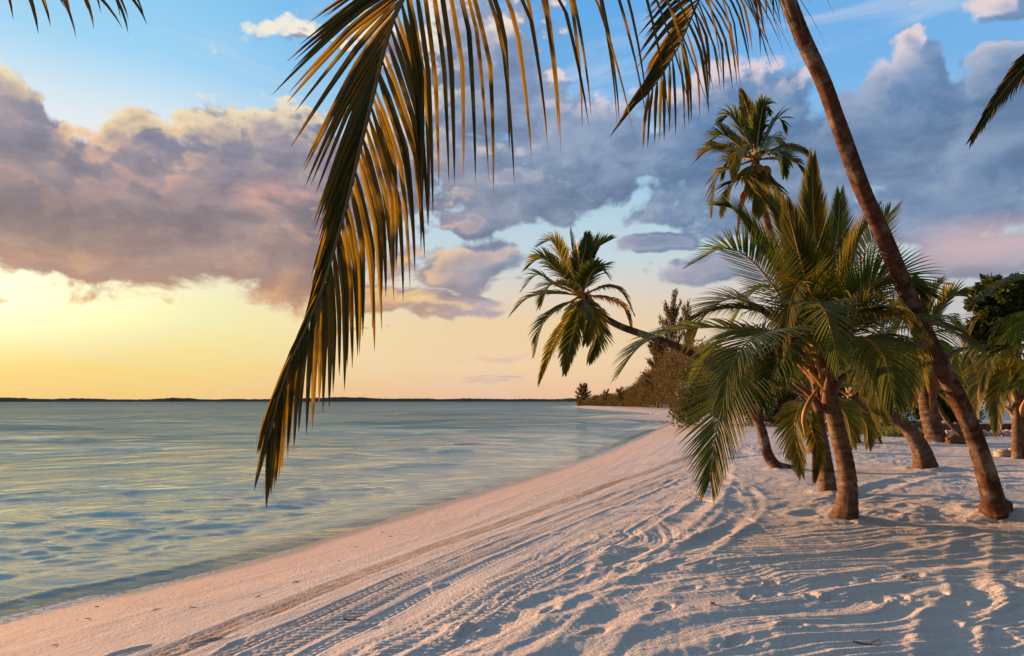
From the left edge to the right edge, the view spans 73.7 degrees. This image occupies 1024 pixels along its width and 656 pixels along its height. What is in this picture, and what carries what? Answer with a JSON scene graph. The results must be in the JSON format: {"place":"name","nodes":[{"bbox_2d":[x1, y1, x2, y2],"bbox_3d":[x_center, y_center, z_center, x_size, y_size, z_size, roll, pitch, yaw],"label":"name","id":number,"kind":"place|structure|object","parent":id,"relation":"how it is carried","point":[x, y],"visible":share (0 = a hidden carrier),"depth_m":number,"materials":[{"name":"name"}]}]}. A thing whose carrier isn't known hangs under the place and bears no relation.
{"place":"outdoors","nodes":[
{"label":"outdoors","id":0,"kind":"place"},
{"bbox_2d":[0,397,578,401],"bbox_3d":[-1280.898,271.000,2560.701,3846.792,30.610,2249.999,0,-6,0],"label":"shore land","id":1,"kind":"structure","parent":0,"point":[332,399],"depth_m":2803.34,"materials":[{"name":"green plant"}]},
{"bbox_2d":[0,402,665,623],"bbox_3d":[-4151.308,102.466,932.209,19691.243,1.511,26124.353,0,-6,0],"label":"sea","id":2,"kind":"structure","parent":0,"point":[94,493],"depth_m":21.67,"materials":[{"name":"liquid"}]},
{"bbox_2d":[0,402,1023,655],"bbox_3d":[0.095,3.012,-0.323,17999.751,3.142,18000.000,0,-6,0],"label":"beach","id":3,"kind":"structure","parent":0,"point":[616,552],"depth_m":6.65,"materials":[{"name":"beige sand"}]},
{"bbox_2d":[8,0,146,35],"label":"palm tree","id":4,"kind":"object","parent":3,"relation":"on","point":[87,3],"visible":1,"depth_m":4.16,"materials":[{"name":"green plant"}]},
{"bbox_2d":[575,383,591,398],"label":"casuarina tree","id":5,"kind":"object","parent":3,"relation":"on","point":[583,392],"visible":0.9,"depth_m":260.13,"materials":[{"name":"green plant"}]},
{"bbox_2d":[601,388,609,400],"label":"casuarina tree","id":6,"kind":"object","parent":3,"relation":"on","point":[605,393],"visible":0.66,"depth_m":223.88,"materials":[{"name":"green plant"}]},
{"bbox_2d":[613,386,623,406],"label":"casuarina tree","id":7,"kind":"object","parent":3,"relation":"on","point":[620,396],"visible":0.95,"depth_m":198.82,"materials":[{"name":"green plant"}]},
{"bbox_2d":[254,0,1013,519],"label":"palm tree","id":8,"kind":"object","parent":3,"relation":"on","point":[320,326],"visible":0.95,"depth_m":3.93,"materials":[{"name":"green plant"}]},
{"bbox_2d":[507,228,793,468],"bbox_3d":[3.268,0.513,16.461,6.820,6.189,3.157,0,-6,0],"label":"palm tree","id":9,"kind":"object","parent":3,"relation":"on","point":[580,269],"visible":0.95,"depth_m":16.25,"materials":[{"name":"green plant"}]},
{"bbox_2d":[638,335,665,407],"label":"casuarina tree","id":10,"kind":"object","parent":3,"relation":"on","point":[652,346],"visible":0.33,"depth_m":161.69,"materials":[{"name":"green plant"}]},
{"bbox_2d":[656,287,688,407],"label":"casuarina tree","id":11,"kind":"object","parent":3,"relation":"on","point":[672,313],"visible":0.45,"depth_m":158.52,"materials":[{"name":"green plant"}]},
{"bbox_2d":[576,336,795,414],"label":"headland wood","id":12,"kind":"object","parent":3,"relation":"on","point":[636,394],"visible":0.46,"depth_m":154.14,"materials":[{"name":"green plant"}]},
{"bbox_2d":[678,298,695,344],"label":"casuarina tree","id":13,"kind":"object","parent":3,"relation":"on","point":[684,310],"visible":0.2,"depth_m":160.95,"materials":[{"name":"green plant"}]},
{"bbox_2d":[692,87,811,451],"bbox_3d":[8.232,-2.005,22.518,3.567,12.318,5.705,-4,-7,30],"label":"palm tree","id":14,"kind":"object","parent":3,"relation":"on","point":[749,119],"visible":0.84,"depth_m":22.51,"materials":[{"name":"green plant"}]},
{"bbox_2d":[610,148,989,519],"bbox_3d":[4.146,0.178,9.989,4.420,5.309,6.342,-3,-7,29],"label":"palm tree","id":15,"kind":"object","parent":3,"relation":"on","point":[818,314],"visible":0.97,"depth_m":8.79,"materials":[{"name":"green plant"}]},
{"bbox_2d":[743,358,881,491],"bbox_3d":[5.795,1.618,12.316,2.859,2.754,2.949,-1,-6,9],"label":"palm tree","id":16,"kind":"object","parent":3,"relation":"on","point":[823,471],"visible":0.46,"depth_m":11.59,"materials":[{"name":"green plant"}]},
{"bbox_2d":[666,332,1010,427],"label":"shrub thicket","id":17,"kind":"object","parent":3,"relation":"on","point":[790,396],"visible":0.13,"depth_m":44.28,"materials":[{"name":"green plant"}]},
{"bbox_2d":[824,413,882,443],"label":"palm tree","id":18,"kind":"object","parent":3,"relation":"on","point":[878,439],"visible":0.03,"depth_m":24.95,"materials":[{"name":"green plant"}]},
{"bbox_2d":[796,348,938,468],"bbox_3d":[8.521,1.794,15.990,3.948,3.125,2.420,4,-7,-35],"label":"palm tree","id":19,"kind":"object","parent":3,"relation":"on","point":[923,456],"visible":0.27,"depth_m":15.64,"materials":[{"name":"green plant"}]},
{"bbox_2d":[852,639,882,645],"bbox_3d":[2.332,2.049,4.443,0.203,0.020,0.089,1,-6,-9],"label":"twig","id":20,"kind":"object","parent":3,"relation":"on","point":[868,643],"visible":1,"depth_m":4.44,"materials":[{"name":"brown wood"}]},
{"bbox_2d":[858,420,923,436],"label":"grass","id":21,"kind":"structure","parent":3,"relation":"on","point":[893,430],"depth_m":30.83,"materials":[{"name":"green plant"}]},
{"bbox_2d":[876,274,978,441],"bbox_3d":[16.136,1.240,26.287,3.388,6.750,6.922,-5,-8,38],"label":"palm tree","id":22,"kind":"object","parent":3,"relation":"on","point":[932,425],"visible":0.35,"depth_m":25.53,"materials":[{"name":"green plant"}]},
{"bbox_2d":[905,385,963,435],"bbox_3d":[18.154,3.432,29.468,3.099,2.953,2.810,0,-6,0],"label":"palm tree","id":23,"kind":"object","parent":3,"relation":"on","point":[953,427],"visible":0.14,"depth_m":29.42,"materials":[{"name":"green plant"}]},
{"bbox_2d":[945,434,965,443],"bbox_3d":[16.294,4.120,24.949,0.887,0.472,0.531,0,-6,0],"label":"rock","id":24,"kind":"object","parent":3,"relation":"on","point":[953,439],"visible":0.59,"depth_m":24.79,"materials":[{"name":"brown stone"}]},
{"bbox_2d":[914,424,1011,432],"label":"wall","id":25,"kind":"structure","parent":3,"relation":"on","point":[987,427],"depth_m":33.55,"materials":[{"name":"wood"}]},
{"bbox_2d":[914,271,1023,400],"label":"palm tree","id":26,"kind":"object","parent":3,"relation":"on","point":[995,342],"visible":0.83,"depth_m":9.92,"materials":[{"name":"green plant"}]},
{"bbox_2d":[954,347,1003,420],"bbox_3d":[22.206,2.986,32.652,2.497,4.384,2.961,-1,-6,11],"label":"palm tree","id":27,"kind":"object","parent":3,"relation":"on","point":[969,362],"visible":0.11,"depth_m":32.70,"materials":[{"name":"green plant"}]},
{"bbox_2d":[955,294,1023,458],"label":"palm tree","id":28,"kind":"object","parent":3,"relation":"on","point":[985,384],"visible":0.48,"depth_m":18.07,"materials":[{"name":"green plant"}]},
{"bbox_2d":[961,272,1023,458],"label":"sea grape tree","id":29,"kind":"object","parent":3,"relation":"on","point":[1010,296],"visible":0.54,"depth_m":18.77,"materials":[{"name":"green plant"}]},
{"bbox_2d":[966,53,1023,149],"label":"palm tree","id":30,"kind":"object","parent":3,"relation":"on","point":[1013,79],"visible":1,"depth_m":7.36,"materials":[{"name":"green plant"}]},
{"bbox_2d":[993,449,1010,456],"bbox_3d":[14.343,3.674,19.756,0.768,0.354,0.553,0,-6,0],"label":"rock","id":31,"kind":"object","parent":3,"relation":"on","point":[1002,453],"visible":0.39,"depth_m":19.64,"materials":[{"name":"beige stone"}]},
{"bbox_2d":[1001,430,1009,435],"bbox_3d":[22.061,4.734,30.521,0.357,0.318,0.287,-5,-8,39],"label":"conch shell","id":32,"kind":"object","parent":3,"relation":"on","point":[1005,432],"visible":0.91,"depth_m":30.45},
{"bbox_2d":[0,0,1023,401],"label":"sky","id":33,"kind":"structure","parent":0,"point":[159,239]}
]}

